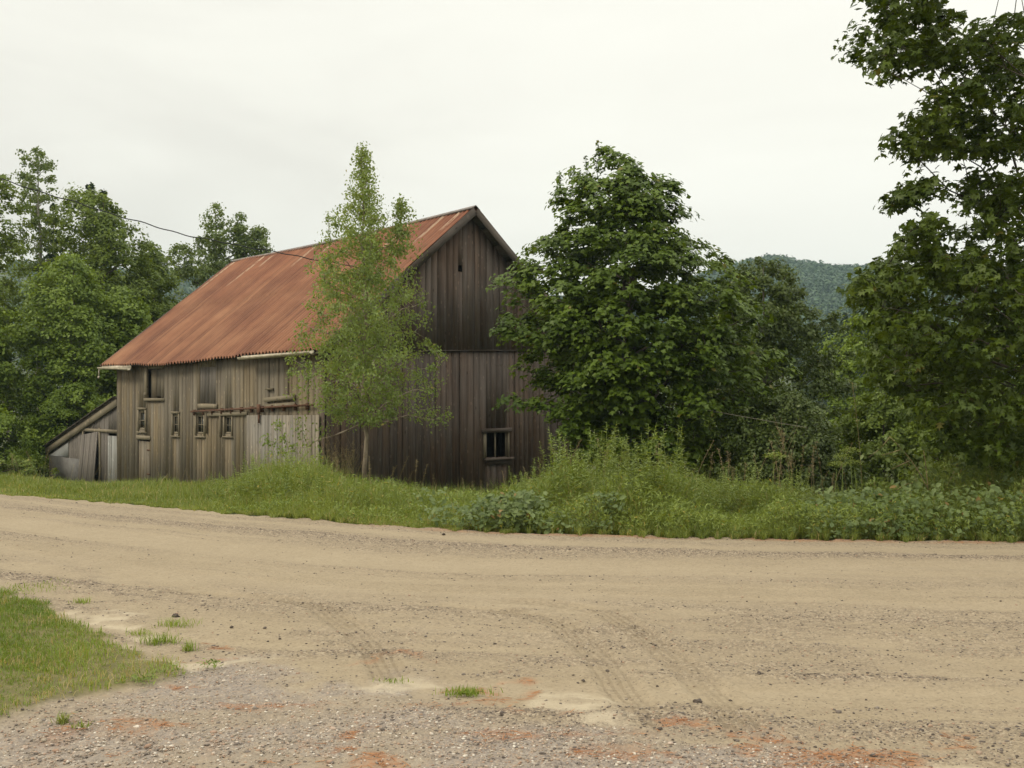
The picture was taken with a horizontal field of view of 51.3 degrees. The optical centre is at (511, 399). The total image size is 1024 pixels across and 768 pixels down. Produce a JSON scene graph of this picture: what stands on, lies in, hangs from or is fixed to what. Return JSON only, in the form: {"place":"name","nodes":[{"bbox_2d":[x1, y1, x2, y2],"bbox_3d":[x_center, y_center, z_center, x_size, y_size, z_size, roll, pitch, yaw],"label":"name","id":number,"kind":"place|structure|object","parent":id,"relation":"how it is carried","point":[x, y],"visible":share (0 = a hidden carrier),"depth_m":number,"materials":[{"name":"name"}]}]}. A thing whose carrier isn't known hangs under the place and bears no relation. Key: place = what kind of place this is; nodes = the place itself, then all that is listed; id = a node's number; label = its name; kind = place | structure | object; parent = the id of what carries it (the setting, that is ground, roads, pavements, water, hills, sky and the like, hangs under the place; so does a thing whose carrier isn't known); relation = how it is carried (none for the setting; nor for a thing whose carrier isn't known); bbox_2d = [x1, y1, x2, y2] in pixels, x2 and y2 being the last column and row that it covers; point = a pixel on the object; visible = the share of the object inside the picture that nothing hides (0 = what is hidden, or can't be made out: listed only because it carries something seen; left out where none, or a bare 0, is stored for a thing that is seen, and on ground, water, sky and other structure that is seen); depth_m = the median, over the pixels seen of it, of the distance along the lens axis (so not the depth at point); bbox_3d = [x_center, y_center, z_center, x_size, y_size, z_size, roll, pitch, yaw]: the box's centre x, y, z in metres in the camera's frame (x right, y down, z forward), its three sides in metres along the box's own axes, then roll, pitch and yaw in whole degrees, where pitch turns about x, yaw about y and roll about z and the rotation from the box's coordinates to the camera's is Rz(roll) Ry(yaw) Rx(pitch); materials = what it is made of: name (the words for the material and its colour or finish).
{"place":"outdoors","nodes":[
{"label":"outdoors","id":0,"kind":"place"},
{"bbox_2d":[0,587,184,715],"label":"lawn","id":1,"kind":"structure","parent":0,"point":[120,686],"depth_m":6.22,"materials":[{"name":"green plant"}]},
{"bbox_2d":[102,671,158,684],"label":"weed tuft","id":2,"kind":"object","parent":1,"relation":"on","point":[136,678],"visible":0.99,"depth_m":6.02,"materials":[{"name":"green plant"}]},
{"bbox_2d":[150,661,185,674],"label":"weed tuft","id":3,"kind":"object","parent":1,"relation":"on","point":[164,666],"visible":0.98,"depth_m":6.20,"materials":[{"name":"green plant"}]},
{"bbox_2d":[0,655,910,767],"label":"driveway","id":4,"kind":"structure","parent":0,"point":[389,688],"depth_m":5.10,"materials":[{"name":"grey gravel"}]},
{"bbox_2d":[43,710,73,724],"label":"grass tuft","id":5,"kind":"object","parent":4,"relation":"on","point":[62,721],"visible":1,"depth_m":5.26,"materials":[{"name":"green plant"}]},
{"bbox_2d":[196,658,222,668],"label":"weed tuft","id":6,"kind":"object","parent":4,"relation":"on","point":[214,662],"visible":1,"depth_m":6.35,"materials":[{"name":"green plant"}]},
{"bbox_2d":[0,270,1014,407],"bbox_3d":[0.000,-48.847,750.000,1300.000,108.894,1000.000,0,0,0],"label":"hills","id":7,"kind":"structure","parent":0,"point":[24,278],"depth_m":476.37,"materials":[{"name":"green plant"}]},
{"bbox_2d":[5,253,1017,377],"bbox_3d":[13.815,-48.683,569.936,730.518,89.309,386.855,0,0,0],"label":"hillside forest","id":8,"kind":"object","parent":7,"relation":"on","point":[821,281],"visible":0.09,"depth_m":542.07,"materials":[{"name":"green plant"}]},
{"bbox_2d":[0,408,1023,542],"bbox_3d":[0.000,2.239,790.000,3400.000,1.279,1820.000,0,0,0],"label":"ground","id":9,"kind":"structure","parent":0,"point":[95,479],"depth_m":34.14,"materials":[{"name":"green plant"}]},
{"bbox_2d":[0,175,35,444],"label":"poplar tree","id":10,"kind":"object","parent":9,"relation":"on","point":[10,242],"visible":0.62,"depth_m":44.82,"materials":[{"name":"green plant"}]},
{"bbox_2d":[0,305,38,445],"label":"oak tree","id":11,"kind":"object","parent":9,"relation":"on","point":[7,368],"visible":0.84,"depth_m":40.42,"materials":[{"name":"green plant"}]},
{"bbox_2d":[0,404,48,475],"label":"sumac shrub","id":12,"kind":"object","parent":9,"relation":"on","point":[9,449],"visible":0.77,"depth_m":38.42,"materials":[{"name":"green plant"}]},
{"bbox_2d":[0,253,48,432],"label":"ash tree","id":13,"kind":"object","parent":9,"relation":"on","point":[15,274],"visible":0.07,"depth_m":58.17,"materials":[{"name":"green plant"}]},
{"bbox_2d":[0,456,63,480],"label":"sorrel shrub","id":14,"kind":"object","parent":9,"relation":"on","point":[23,463],"visible":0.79,"depth_m":36.36,"materials":[{"name":"green plant"}]},
{"bbox_2d":[6,203,68,440],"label":"conifer tree","id":15,"kind":"object","parent":9,"relation":"on","point":[49,256],"visible":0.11,"depth_m":51.81,"materials":[{"name":"green plant"}]},
{"bbox_2d":[0,146,75,426],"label":"poplar tree","id":16,"kind":"object","parent":9,"relation":"on","point":[36,196],"visible":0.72,"depth_m":47.70,"materials":[{"name":"green plant"}]},
{"bbox_2d":[0,250,126,438],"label":"oak tree","id":17,"kind":"object","parent":9,"relation":"on","point":[70,336],"visible":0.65,"depth_m":40.64,"materials":[{"name":"green plant"}]},
{"bbox_2d":[24,379,115,474],"bbox_3d":[-16.870,1.244,40.243,3.598,4.053,3.471,0,0,-32],"label":"sumac shrub","id":18,"kind":"object","parent":9,"relation":"on","point":[53,411],"visible":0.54,"depth_m":39.35,"materials":[{"name":"green plant"}]},
{"bbox_2d":[42,396,116,483],"bbox_3d":[-12.958,1.541,38.092,5.484,3.317,6.554,0,0,-42],"label":"lean to shed","id":19,"kind":"object","parent":9,"relation":"on","point":[86,445],"visible":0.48,"depth_m":35.57,"materials":[{"name":"grey wood"}]},
{"bbox_2d":[77,432,97,482],"bbox_3d":[-14.151,2.083,35.539,0.060,1.957,1.388,9,-12,-42],"label":"crooked door","id":20,"kind":"structure","parent":19,"relation":"in","point":[88,447],"depth_m":35.51,"materials":[{"name":"grey wood"}]},
{"bbox_2d":[108,436,116,481],"bbox_3d":[-12.839,2.153,34.363,0.047,1.992,0.814,0,0,-42],"label":"white door","id":21,"kind":"structure","parent":19,"relation":"in","point":[112,440],"depth_m":34.41,"materials":[{"name":"paint"}]},
{"bbox_2d":[58,182,100,386],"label":"conifer tree","id":22,"kind":"object","parent":9,"relation":"on","point":[91,185],"visible":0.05,"depth_m":57.89,"materials":[{"name":"green plant"}]},
{"bbox_2d":[41,182,166,393],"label":"oak tree","id":23,"kind":"object","parent":9,"relation":"on","point":[101,227],"visible":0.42,"depth_m":46.12,"materials":[{"name":"green plant"}]},
{"bbox_2d":[95,286,153,398],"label":"cherry tree","id":24,"kind":"object","parent":9,"relation":"on","point":[127,314],"visible":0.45,"depth_m":42.33,"materials":[{"name":"green plant"}]},
{"bbox_2d":[117,241,184,328],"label":"cherry tree","id":25,"kind":"object","parent":9,"relation":"on","point":[159,260],"visible":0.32,"depth_m":49.37,"materials":[{"name":"green plant"}]},
{"bbox_2d":[166,201,274,300],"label":"ash tree","id":26,"kind":"object","parent":9,"relation":"on","point":[186,269],"visible":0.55,"depth_m":53.56,"materials":[{"name":"green plant"}]},
{"bbox_2d":[234,451,246,492],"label":"goldenrod plant","id":27,"kind":"object","parent":9,"relation":"on","point":[243,465],"visible":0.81,"depth_m":16.79,"materials":[{"name":"green plant"}]},
{"bbox_2d":[240,456,252,505],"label":"goldenrod plant","id":28,"kind":"object","parent":9,"relation":"on","point":[248,489],"visible":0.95,"depth_m":15.91,"materials":[{"name":"green plant"}]},
{"bbox_2d":[246,462,259,494],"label":"goldenrod plant","id":29,"kind":"object","parent":9,"relation":"on","point":[255,479],"visible":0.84,"depth_m":16.31,"materials":[{"name":"green plant"}]},
{"bbox_2d":[281,451,294,501],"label":"goldenrod plant","id":30,"kind":"object","parent":9,"relation":"on","point":[286,485],"visible":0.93,"depth_m":15.61,"materials":[{"name":"green plant"}]},
{"bbox_2d":[315,446,326,492],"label":"goldenrod plant","id":31,"kind":"object","parent":9,"relation":"on","point":[320,473],"visible":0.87,"depth_m":15.45,"materials":[{"name":"green plant"}]},
{"bbox_2d":[97,205,581,492],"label":"barn","id":32,"kind":"structure","parent":9,"relation":"on","point":[202,370],"depth_m":28.30,"materials":[{"name":"brown wood"}]},
{"bbox_2d":[136,408,146,432],"bbox_3d":[-11.261,0.619,32.596,0.175,0.775,0.640,0,0,-42],"label":"window","id":33,"kind":"structure","parent":32,"relation":"in","point":[142,415],"depth_m":32.66,"materials":[{"name":"grey glass"}]},
{"bbox_2d":[136,435,150,481],"bbox_3d":[-11.210,1.949,32.508,0.083,1.731,0.999,0,0,-42],"label":"stable door","id":34,"kind":"structure","parent":32,"relation":"in","point":[144,446],"depth_m":32.51,"materials":[{"name":"wood"}]},
{"bbox_2d":[170,411,179,437],"bbox_3d":[-9.685,0.703,30.866,0.175,0.746,0.538,0,0,-42],"label":"window","id":35,"kind":"structure","parent":32,"relation":"in","point":[176,422],"depth_m":30.90,"materials":[{"name":"grey glass"}]},
{"bbox_2d":[0,178,358,267],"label":"utility cable","id":36,"kind":"object","parent":32,"relation":"attached to","point":[165,229],"visible":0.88,"depth_m":22.97,"materials":[{"name":"black rubber"}]},
{"bbox_2d":[194,412,205,437],"bbox_3d":[-8.641,0.681,29.721,0.175,0.734,0.626,0,0,-42],"label":"window","id":37,"kind":"structure","parent":32,"relation":"in","point":[199,419],"depth_m":29.78,"materials":[{"name":"grey glass"}]},
{"bbox_2d":[222,416,232,437],"bbox_3d":[-7.544,0.666,28.512,0.175,0.688,0.559,0,0,-42],"label":"window","id":38,"kind":"structure","parent":32,"relation":"in","point":[229,419],"depth_m":28.55,"materials":[{"name":"grey glass"}]},
{"bbox_2d":[246,404,318,473],"bbox_3d":[-5.715,1.427,26.318,0.092,2.642,3.440,0,0,-42],"label":"sliding door","id":39,"kind":"structure","parent":32,"relation":"in","point":[258,425],"depth_m":26.42,"materials":[{"name":"wood"}]},
{"bbox_2d":[481,427,514,464],"bbox_3d":[-0.387,1.237,28.546,1.100,0.986,0.145,0,0,-42],"label":"gable window","id":40,"kind":"structure","parent":32,"relation":"in","point":[504,460],"depth_m":28.55,"materials":[{"name":"brown wood"}]},
{"bbox_2d":[259,141,453,481],"bbox_3d":[-3.050,-1.604,22.327,3.726,7.640,3.356,0,0,22],"label":"birch tree","id":41,"kind":"object","parent":9,"relation":"on","point":[365,279],"visible":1,"depth_m":21.91,"materials":[{"name":"green plant"}]},
{"bbox_2d":[520,457,536,508],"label":"goldenrod plant","id":42,"kind":"object","parent":9,"relation":"on","point":[531,479],"visible":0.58,"depth_m":13.94,"materials":[{"name":"green plant"}]},
{"bbox_2d":[546,459,563,513],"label":"goldenrod plant","id":43,"kind":"object","parent":9,"relation":"on","point":[550,485],"visible":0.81,"depth_m":13.77,"materials":[{"name":"green plant"}]},
{"bbox_2d":[546,426,563,497],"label":"goldenrod plant","id":44,"kind":"object","parent":9,"relation":"on","point":[558,461],"visible":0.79,"depth_m":14.38,"materials":[{"name":"green plant"}]},
{"bbox_2d":[556,433,580,492],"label":"goldenrod plant","id":45,"kind":"object","parent":9,"relation":"on","point":[559,439],"visible":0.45,"depth_m":14.90,"materials":[{"name":"green plant"}]},
{"bbox_2d":[567,441,593,500],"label":"goldenrod plant","id":46,"kind":"object","parent":9,"relation":"on","point":[581,486],"visible":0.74,"depth_m":14.12,"materials":[{"name":"green plant"}]},
{"bbox_2d":[570,447,591,495],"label":"goldenrod plant","id":47,"kind":"object","parent":9,"relation":"on","point":[580,471],"visible":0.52,"depth_m":14.61,"materials":[{"name":"green plant"}]},
{"bbox_2d":[586,428,600,488],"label":"goldenrod plant","id":48,"kind":"object","parent":9,"relation":"on","point":[590,440],"visible":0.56,"depth_m":15.86,"materials":[{"name":"green plant"}]},
{"bbox_2d":[599,430,613,478],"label":"goldenrod plant","id":49,"kind":"object","parent":9,"relation":"on","point":[604,450],"visible":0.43,"depth_m":16.16,"materials":[{"name":"green plant"}]},
{"bbox_2d":[596,422,620,492],"bbox_3d":[1.252,0.954,13.819,0.345,1.381,0.297,0,0,-38],"label":"goldenrod plant","id":50,"kind":"object","parent":9,"relation":"on","point":[606,459],"visible":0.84,"depth_m":13.82,"materials":[{"name":"green plant"}]},
{"bbox_2d":[603,433,619,492],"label":"goldenrod plant","id":51,"kind":"object","parent":9,"relation":"on","point":[615,441],"visible":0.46,"depth_m":14.38,"materials":[{"name":"green plant"}]},
{"bbox_2d":[213,447,1023,540],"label":"verge weeds","id":52,"kind":"object","parent":9,"relation":"on","point":[746,521],"visible":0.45,"depth_m":13.55,"materials":[{"name":"green plant"}]},
{"bbox_2d":[614,437,629,489],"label":"goldenrod plant","id":53,"kind":"object","parent":9,"relation":"on","point":[623,458],"visible":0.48,"depth_m":14.86,"materials":[{"name":"green plant"}]},
{"bbox_2d":[619,449,639,486],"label":"goldenrod plant","id":54,"kind":"object","parent":9,"relation":"on","point":[632,453],"visible":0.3,"depth_m":14.51,"materials":[{"name":"green plant"}]},
{"bbox_2d":[623,437,639,499],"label":"goldenrod plant","id":55,"kind":"object","parent":9,"relation":"on","point":[627,464],"visible":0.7,"depth_m":13.88,"materials":[{"name":"green plant"}]},
{"bbox_2d":[617,430,650,508],"bbox_3d":[1.613,1.020,13.654,0.296,1.262,0.806,0,0,-23],"label":"goldenrod plant","id":56,"kind":"object","parent":9,"relation":"on","point":[637,447],"visible":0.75,"depth_m":13.55,"materials":[{"name":"green plant"}]},
{"bbox_2d":[485,140,802,483],"bbox_3d":[2.932,-1.632,24.063,7.050,8.446,5.295,0,0,0],"label":"maple tree","id":57,"kind":"object","parent":9,"relation":"on","point":[628,390],"visible":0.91,"depth_m":22.74,"materials":[{"name":"green plant"}]},
{"bbox_2d":[639,435,653,479],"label":"goldenrod plant","id":58,"kind":"object","parent":9,"relation":"on","point":[643,466],"visible":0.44,"depth_m":14.99,"materials":[{"name":"green plant"}]},
{"bbox_2d":[639,461,659,509],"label":"goldenrod plant","id":59,"kind":"object","parent":9,"relation":"on","point":[649,481],"visible":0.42,"depth_m":13.72,"materials":[{"name":"green plant"}]},
{"bbox_2d":[640,422,659,507],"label":"goldenrod plant","id":60,"kind":"object","parent":9,"relation":"on","point":[647,459],"visible":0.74,"depth_m":13.78,"materials":[{"name":"green plant"}]},
{"bbox_2d":[654,427,671,506],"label":"goldenrod plant","id":61,"kind":"object","parent":9,"relation":"on","point":[660,474],"visible":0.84,"depth_m":13.60,"materials":[{"name":"green plant"}]},
{"bbox_2d":[666,449,684,488],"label":"goldenrod plant","id":62,"kind":"object","parent":9,"relation":"on","point":[678,467],"visible":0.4,"depth_m":14.72,"materials":[{"name":"green plant"}]},
{"bbox_2d":[670,424,687,480],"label":"goldenrod plant","id":63,"kind":"object","parent":9,"relation":"on","point":[676,453],"visible":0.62,"depth_m":15.18,"materials":[{"name":"green plant"}]},
{"bbox_2d":[680,452,701,484],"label":"goldenrod plant","id":64,"kind":"object","parent":9,"relation":"on","point":[688,466],"visible":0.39,"depth_m":15.84,"materials":[{"name":"green plant"}]},
{"bbox_2d":[692,468,704,509],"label":"goldenrod plant","id":65,"kind":"object","parent":9,"relation":"on","point":[697,499],"visible":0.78,"depth_m":13.57,"materials":[{"name":"green plant"}]},
{"bbox_2d":[408,449,1023,539],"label":"trailing vines","id":66,"kind":"object","parent":9,"relation":"on","point":[513,501],"visible":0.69,"depth_m":12.89,"materials":[{"name":"green plant"}]},
{"bbox_2d":[661,336,779,475],"bbox_3d":[6.430,0.116,33.007,3.903,4.793,3.701,0,0,0],"label":"ash tree","id":67,"kind":"object","parent":9,"relation":"on","point":[708,425],"visible":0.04,"depth_m":32.10,"materials":[{"name":"green plant"}]},
{"bbox_2d":[722,466,738,513],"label":"goldenrod plant","id":68,"kind":"object","parent":9,"relation":"on","point":[725,501],"visible":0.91,"depth_m":13.68,"materials":[{"name":"green plant"}]},
{"bbox_2d":[722,477,738,512],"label":"goldenrod plant","id":69,"kind":"object","parent":9,"relation":"on","point":[733,506],"visible":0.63,"depth_m":13.96,"materials":[{"name":"green plant"}]},
{"bbox_2d":[685,307,791,435],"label":"ash tree","id":70,"kind":"object","parent":9,"relation":"on","point":[784,380],"visible":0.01,"depth_m":41.28,"materials":[{"name":"green plant"}]},
{"bbox_2d":[747,466,757,517],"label":"goldenrod plant","id":71,"kind":"object","parent":9,"relation":"on","point":[754,493],"visible":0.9,"depth_m":13.30,"materials":[{"name":"green plant"}]},
{"bbox_2d":[746,473,764,517],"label":"goldenrod plant","id":72,"kind":"object","parent":9,"relation":"on","point":[757,505],"visible":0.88,"depth_m":13.15,"materials":[{"name":"green plant"}]},
{"bbox_2d":[762,451,785,501],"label":"umbel plant","id":73,"kind":"object","parent":9,"relation":"on","point":[776,454],"visible":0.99,"depth_m":13.58,"materials":[{"name":"green plant"}]},
{"bbox_2d":[772,416,798,480],"bbox_3d":[4.078,1.012,15.959,0.393,1.568,0.461,0,0,24],"label":"dead weed","id":74,"kind":"object","parent":9,"relation":"on","point":[784,444],"visible":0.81,"depth_m":15.96,"materials":[{"name":"brown plant"}]},
{"bbox_2d":[710,256,868,492],"bbox_3d":[6.971,-0.542,26.980,3.952,6.129,3.601,0,0,0],"label":"willow shrub","id":75,"kind":"object","parent":9,"relation":"on","point":[786,325],"visible":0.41,"depth_m":26.18,"materials":[{"name":"green plant"}]},
{"bbox_2d":[708,383,871,496],"bbox_3d":[5.862,1.105,22.555,3.451,2.929,3.220,0,0,0],"label":"alder shrub","id":76,"kind":"object","parent":9,"relation":"on","point":[755,441],"visible":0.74,"depth_m":21.75,"materials":[{"name":"green plant"}]},
{"bbox_2d":[790,467,803,511],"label":"goldenrod plant","id":77,"kind":"object","parent":9,"relation":"on","point":[794,493],"visible":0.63,"depth_m":13.11,"materials":[{"name":"green plant"}]},
{"bbox_2d":[812,328,846,421],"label":"conifer tree","id":78,"kind":"object","parent":9,"relation":"on","point":[822,344],"visible":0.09,"depth_m":117.84,"materials":[{"name":"green plant"}]},
{"bbox_2d":[822,312,853,405],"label":"conifer tree","id":79,"kind":"object","parent":9,"relation":"on","point":[845,317],"visible":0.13,"depth_m":124.76,"materials":[{"name":"plant"}]},
{"bbox_2d":[821,329,857,422],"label":"conifer tree","id":80,"kind":"object","parent":9,"relation":"on","point":[841,340],"visible":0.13,"depth_m":111.67,"materials":[{"name":"green plant"}]},
{"bbox_2d":[831,452,853,490],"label":"umbel plant","id":81,"kind":"object","parent":9,"relation":"on","point":[841,456],"visible":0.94,"depth_m":14.43,"materials":[{"name":"green plant"}]},
{"bbox_2d":[840,446,861,487],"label":"umbel plant","id":82,"kind":"object","parent":9,"relation":"on","point":[852,451],"visible":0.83,"depth_m":14.63,"materials":[{"name":"green plant"}]},
{"bbox_2d":[845,310,872,402],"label":"conifer tree","id":83,"kind":"object","parent":9,"relation":"on","point":[862,313],"visible":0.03,"depth_m":121.66,"materials":[{"name":"plant"}]},
{"bbox_2d":[816,390,943,494],"bbox_3d":[8.451,1.155,23.995,3.080,2.801,2.830,0,0,0],"label":"elder shrub","id":84,"kind":"object","parent":9,"relation":"on","point":[871,426],"visible":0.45,"depth_m":23.41,"materials":[{"name":"green plant"}]},
{"bbox_2d":[813,313,950,470],"bbox_3d":[13.635,-0.408,38.079,5.534,6.164,5.294,0,0,0],"label":"ash tree","id":85,"kind":"object","parent":9,"relation":"on","point":[854,343],"visible":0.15,"depth_m":38.21,"materials":[{"name":"green plant"}]},
{"bbox_2d":[860,434,965,493],"bbox_3d":[5.341,0.883,14.114,1.398,0.868,0.331,0,0,0],"label":"bramble plant","id":86,"kind":"object","parent":9,"relation":"on","point":[877,453],"visible":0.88,"depth_m":14.11,"materials":[{"name":"green plant"}]},
{"bbox_2d":[831,0,1023,477],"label":"overhanging maple","id":87,"kind":"object","parent":9,"relation":"on","point":[888,287],"visible":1,"depth_m":13.61,"materials":[{"name":"green plant"}]},
{"bbox_2d":[897,380,1023,481],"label":"thicket shrub","id":88,"kind":"object","parent":9,"relation":"on","point":[932,445],"visible":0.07,"depth_m":19.14,"materials":[{"name":"green plant"}]},
{"bbox_2d":[927,304,1019,459],"bbox_3d":[16.347,-0.540,36.106,5.324,6.300,4.799,0,0,0],"label":"ash tree","id":89,"kind":"object","parent":9,"relation":"on","point":[964,425],"visible":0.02,"depth_m":35.95,"materials":[{"name":"green plant"}]},
{"bbox_2d":[0,494,1023,767],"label":"road","id":90,"kind":"structure","parent":0,"point":[182,556],"depth_m":7.75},
{"bbox_2d":[1,577,72,595],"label":"grass tuft","id":91,"kind":"object","parent":90,"relation":"on","point":[33,586],"visible":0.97,"depth_m":9.03,"materials":[{"name":"green plant"}]},
{"bbox_2d":[124,626,152,636],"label":"grass tuft","id":92,"kind":"object","parent":90,"relation":"on","point":[139,633],"visible":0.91,"depth_m":7.26,"materials":[{"name":"green plant"}]},
{"bbox_2d":[134,627,190,645],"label":"grass tuft","id":93,"kind":"object","parent":90,"relation":"on","point":[160,640],"visible":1,"depth_m":6.97,"materials":[{"name":"green plant"}]},
{"bbox_2d":[151,616,202,630],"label":"grass tuft","id":94,"kind":"object","parent":90,"relation":"on","point":[171,623],"visible":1,"depth_m":7.53,"materials":[{"name":"green plant"}]},
{"bbox_2d":[181,639,198,651],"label":"grass tuft","id":95,"kind":"object","parent":90,"relation":"on","point":[190,649],"visible":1,"depth_m":6.77,"materials":[{"name":"green plant"}]},
{"bbox_2d":[431,684,502,697],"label":"grass tuft","id":96,"kind":"object","parent":90,"relation":"on","point":[471,692],"visible":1,"depth_m":5.77,"materials":[{"name":"green plant"}]},
{"bbox_2d":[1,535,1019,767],"bbox_3d":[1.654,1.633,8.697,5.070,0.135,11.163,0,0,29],"label":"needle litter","id":97,"kind":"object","parent":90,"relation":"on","point":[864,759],"visible":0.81,"depth_m":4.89,"materials":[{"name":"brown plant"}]},
{"bbox_2d":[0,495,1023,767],"bbox_3d":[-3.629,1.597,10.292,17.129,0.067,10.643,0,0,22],"label":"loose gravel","id":98,"kind":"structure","parent":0,"point":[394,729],"depth_m":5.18,"materials":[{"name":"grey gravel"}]},
{"bbox_2d":[0,0,1023,295],"label":"sky","id":99,"kind":"structure","parent":0,"point":[173,109],"materials":[{"name":"white"}]},
{"bbox_2d":[496,364,806,427],"bbox_3d":[2.537,-0.218,24.150,0.010,1.484,10.229,0,0,-36],"label":"guy wire","id":100,"kind":"object","parent":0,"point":[708,410],"visible":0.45,"depth_m":21.41,"materials":[{"name":"grey metal"}]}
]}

